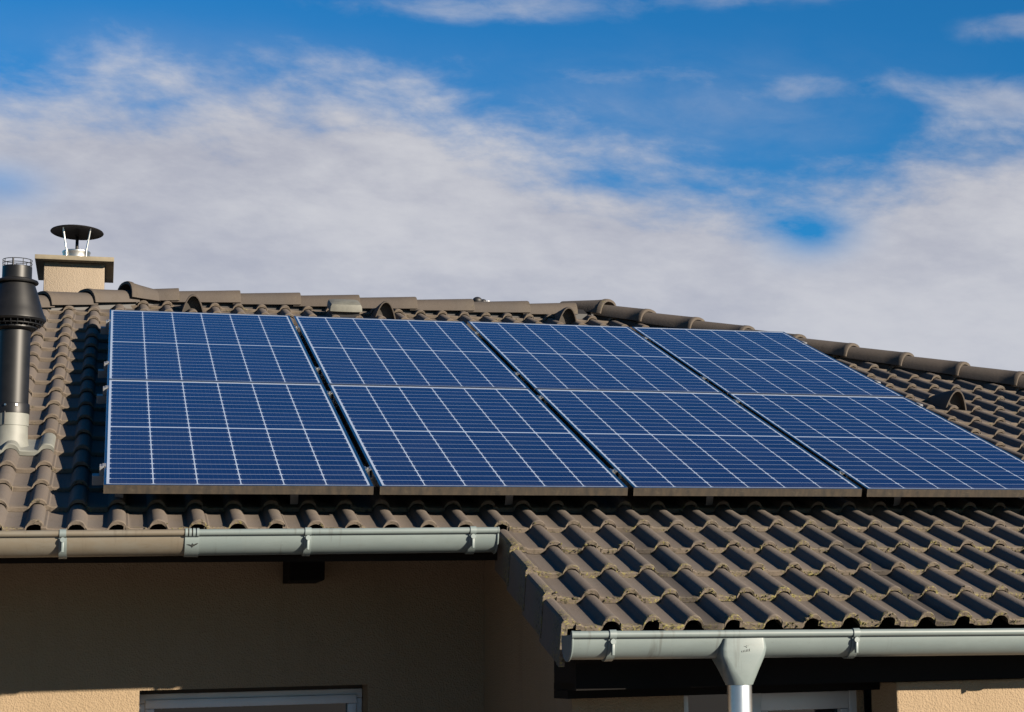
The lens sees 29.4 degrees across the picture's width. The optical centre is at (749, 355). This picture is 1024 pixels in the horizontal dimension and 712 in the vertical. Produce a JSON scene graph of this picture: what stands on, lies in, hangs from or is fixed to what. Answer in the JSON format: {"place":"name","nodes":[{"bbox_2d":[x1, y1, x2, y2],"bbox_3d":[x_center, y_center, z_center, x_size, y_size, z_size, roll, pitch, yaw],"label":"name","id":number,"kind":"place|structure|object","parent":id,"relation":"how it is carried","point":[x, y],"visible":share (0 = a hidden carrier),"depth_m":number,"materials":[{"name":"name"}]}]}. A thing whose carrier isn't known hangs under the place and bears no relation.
{"place":"outdoors","nodes":[
{"label":"outdoors","id":0,"kind":"place"},
{"bbox_2d":[0,0,1023,370],"label":"sky","id":1,"kind":"structure","parent":0,"point":[846,171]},
{"label":"ground","id":2,"kind":"structure","parent":0,"visible":0},
{"bbox_2d":[0,281,1023,711],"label":"house","id":3,"kind":"structure","parent":2,"relation":"on","point":[374,633],"depth_m":8.32,"materials":[{"name":"concrete"}]},
{"bbox_2d":[0,257,55,455],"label":"flue pipe","id":4,"kind":"object","parent":3,"relation":"on","point":[22,318],"visible":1,"depth_m":8.57,"materials":[{"name":"black metal"}]},
{"bbox_2d":[35,224,113,291],"bbox_3d":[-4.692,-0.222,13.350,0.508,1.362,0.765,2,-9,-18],"label":"chimney","id":5,"kind":"object","parent":3,"relation":"on","point":[76,269],"visible":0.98,"depth_m":13.14,"materials":[{"name":"paint"}]},
{"bbox_2d":[181,294,203,312],"bbox_3d":[-3.621,-0.312,12.497,0.142,0.135,0.381,2,-9,-18],"label":"vent tile","id":6,"kind":"object","parent":3,"relation":"on","point":[193,301],"visible":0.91,"depth_m":12.38,"materials":[{"name":"ceramic"}]},
{"bbox_2d":[0,526,499,558],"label":"roof gutter","id":7,"kind":"object","parent":3,"relation":"attached to","point":[185,542],"visible":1,"depth_m":7.37,"materials":[{"name":"metal"}]},
{"bbox_2d":[139,685,361,711],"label":"window","id":8,"kind":"structure","parent":3,"relation":"in","point":[333,698],"depth_m":8.72,"materials":[{"name":"plastic"}]},
{"bbox_2d":[327,299,361,317],"bbox_3d":[-2.661,-0.302,12.641,0.212,0.171,0.226,2,-9,-18],"label":"box vent","id":9,"kind":"object","parent":3,"relation":"on","point":[346,308],"visible":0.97,"depth_m":12.56,"materials":[{"name":"grey metal"}]},
{"bbox_2d":[372,301,395,318],"bbox_3d":[-2.461,-0.281,12.893,0.142,0.135,0.381,2,-9,-18],"label":"vent tile","id":10,"kind":"object","parent":3,"relation":"on","point":[385,309],"visible":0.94,"depth_m":12.78,"materials":[{"name":"ceramic"}]},
{"bbox_2d":[101,319,806,343],"bbox_3d":[-1.672,-0.068,11.718,4.326,0.167,0.201,2,-9,-18],"label":"mounting rail","id":11,"kind":"object","parent":3,"relation":"attached to","point":[104,330],"visible":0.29,"depth_m":11.01,"materials":[{"name":"metal"}]},
{"bbox_2d":[473,297,488,301],"bbox_3d":[-1.867,-0.345,13.385,0.121,0.133,0.068,2,-9,-18],"label":"ridge fitting","id":12,"kind":"object","parent":3,"relation":"on","point":[477,299],"visible":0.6,"depth_m":13.36,"materials":[{"name":"plastic"}]},
{"bbox_2d":[98,361,880,383],"bbox_3d":[-1.281,0.169,10.522,4.326,0.167,0.201,2,-9,-18],"label":"mounting rail","id":13,"kind":"object","parent":3,"relation":"attached to","point":[102,373],"visible":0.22,"depth_m":9.81,"materials":[{"name":"metal"}]},
{"bbox_2d":[107,310,322,383],"bbox_3d":[-2.978,-0.050,10.577,1.040,0.734,1.981,2,-9,-18],"label":"solar panel","id":14,"kind":"object","parent":13,"relation":"attached to","point":[183,346],"visible":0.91,"depth_m":10.44,"materials":[{"name":"blue glass"}]},
{"bbox_2d":[293,316,529,389],"bbox_3d":[-1.967,-0.020,10.913,1.040,0.734,1.981,2,-9,-18],"label":"solar panel","id":15,"kind":"object","parent":13,"relation":"attached to","point":[372,351],"visible":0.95,"depth_m":10.78,"materials":[{"name":"blue glass"}]},
{"bbox_2d":[467,321,722,392],"bbox_3d":[-0.957,0.008,11.249,1.040,0.734,1.981,2,-9,-18],"label":"solar panel","id":16,"kind":"object","parent":13,"relation":"attached to","point":[573,357],"visible":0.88,"depth_m":11.12,"materials":[{"name":"blue glass"}]},
{"bbox_2d":[632,327,903,396],"bbox_3d":[0.054,0.037,11.585,1.040,0.734,1.981,2,-9,-18],"label":"solar panel","id":17,"kind":"object","parent":13,"relation":"attached to","point":[726,362],"visible":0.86,"depth_m":11.45,"materials":[{"name":"blue glass"}]},
{"bbox_2d":[92,463,900,505],"bbox_3d":[-0.607,0.577,8.459,4.326,0.167,0.201,2,-9,-18],"label":"mounting rail","id":18,"kind":"object","parent":3,"relation":"attached to","point":[97,478],"visible":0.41,"depth_m":8.23,"materials":[{"name":"metal"}]},
{"bbox_2d":[103,379,373,494],"bbox_3d":[-2.337,0.339,8.616,1.040,0.734,1.981,2,-9,-18],"label":"solar panel","id":19,"kind":"object","parent":18,"relation":"attached to","point":[184,437],"visible":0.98,"depth_m":8.37,"materials":[{"name":"blue glass"}]},
{"bbox_2d":[328,384,627,495],"bbox_3d":[-1.327,0.368,8.952,1.040,0.734,1.981,2,-9,-18],"label":"solar panel","id":20,"kind":"object","parent":18,"relation":"attached to","point":[418,440],"visible":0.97,"depth_m":8.71,"materials":[{"name":"blue glass"}]},
{"bbox_2d":[534,389,861,496],"bbox_3d":[-0.316,0.396,9.288,1.040,0.734,1.981,2,-9,-18],"label":"solar panel","id":21,"kind":"object","parent":18,"relation":"attached to","point":[651,443],"visible":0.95,"depth_m":9.05,"materials":[{"name":"blue glass"}]},
{"bbox_2d":[728,393,1023,496],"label":"solar panel","id":22,"kind":"object","parent":18,"relation":"attached to","point":[878,446],"visible":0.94,"depth_m":9.45,"materials":[{"name":"blue glass"}]},
{"bbox_2d":[97,385,922,407],"bbox_3d":[-1.089,0.285,9.935,4.326,0.167,0.201,2,-9,-18],"label":"mounting rail","id":23,"kind":"object","parent":3,"relation":"attached to","point":[101,398],"visible":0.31,"depth_m":9.23,"materials":[{"name":"metal"}]},
{"bbox_2d":[551,307,576,323],"bbox_3d":[-1.291,-0.253,13.313,0.142,0.135,0.381,2,-9,-18],"label":"vent tile","id":24,"kind":"object","parent":3,"relation":"on","point":[566,315],"visible":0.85,"depth_m":13.20,"materials":[{"name":"ceramic"}]},
{"bbox_2d":[727,685,751,711],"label":"downpipe","id":25,"kind":"object","parent":3,"relation":"attached to","point":[739,698],"visible":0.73,"depth_m":6.66,"materials":[{"name":"metal"}]},
{"bbox_2d":[684,690,856,711],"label":"window","id":26,"kind":"structure","parent":3,"relation":"in","point":[819,701],"depth_m":7.51,"materials":[{"name":"plastic"}]},
{"bbox_2d":[561,628,1023,684],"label":"roof gutter","id":27,"kind":"object","parent":3,"relation":"attached to","point":[737,656],"visible":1,"depth_m":6.72,"materials":[{"name":"grey metal"}]},
{"bbox_2d":[927,389,966,409],"bbox_3d":[1.162,0.280,11.405,0.142,0.135,0.381,2,-9,-18],"label":"vent tile","id":28,"kind":"object","parent":3,"relation":"on","point":[942,400],"visible":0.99,"depth_m":11.29,"materials":[{"name":"ceramic"}]}
]}

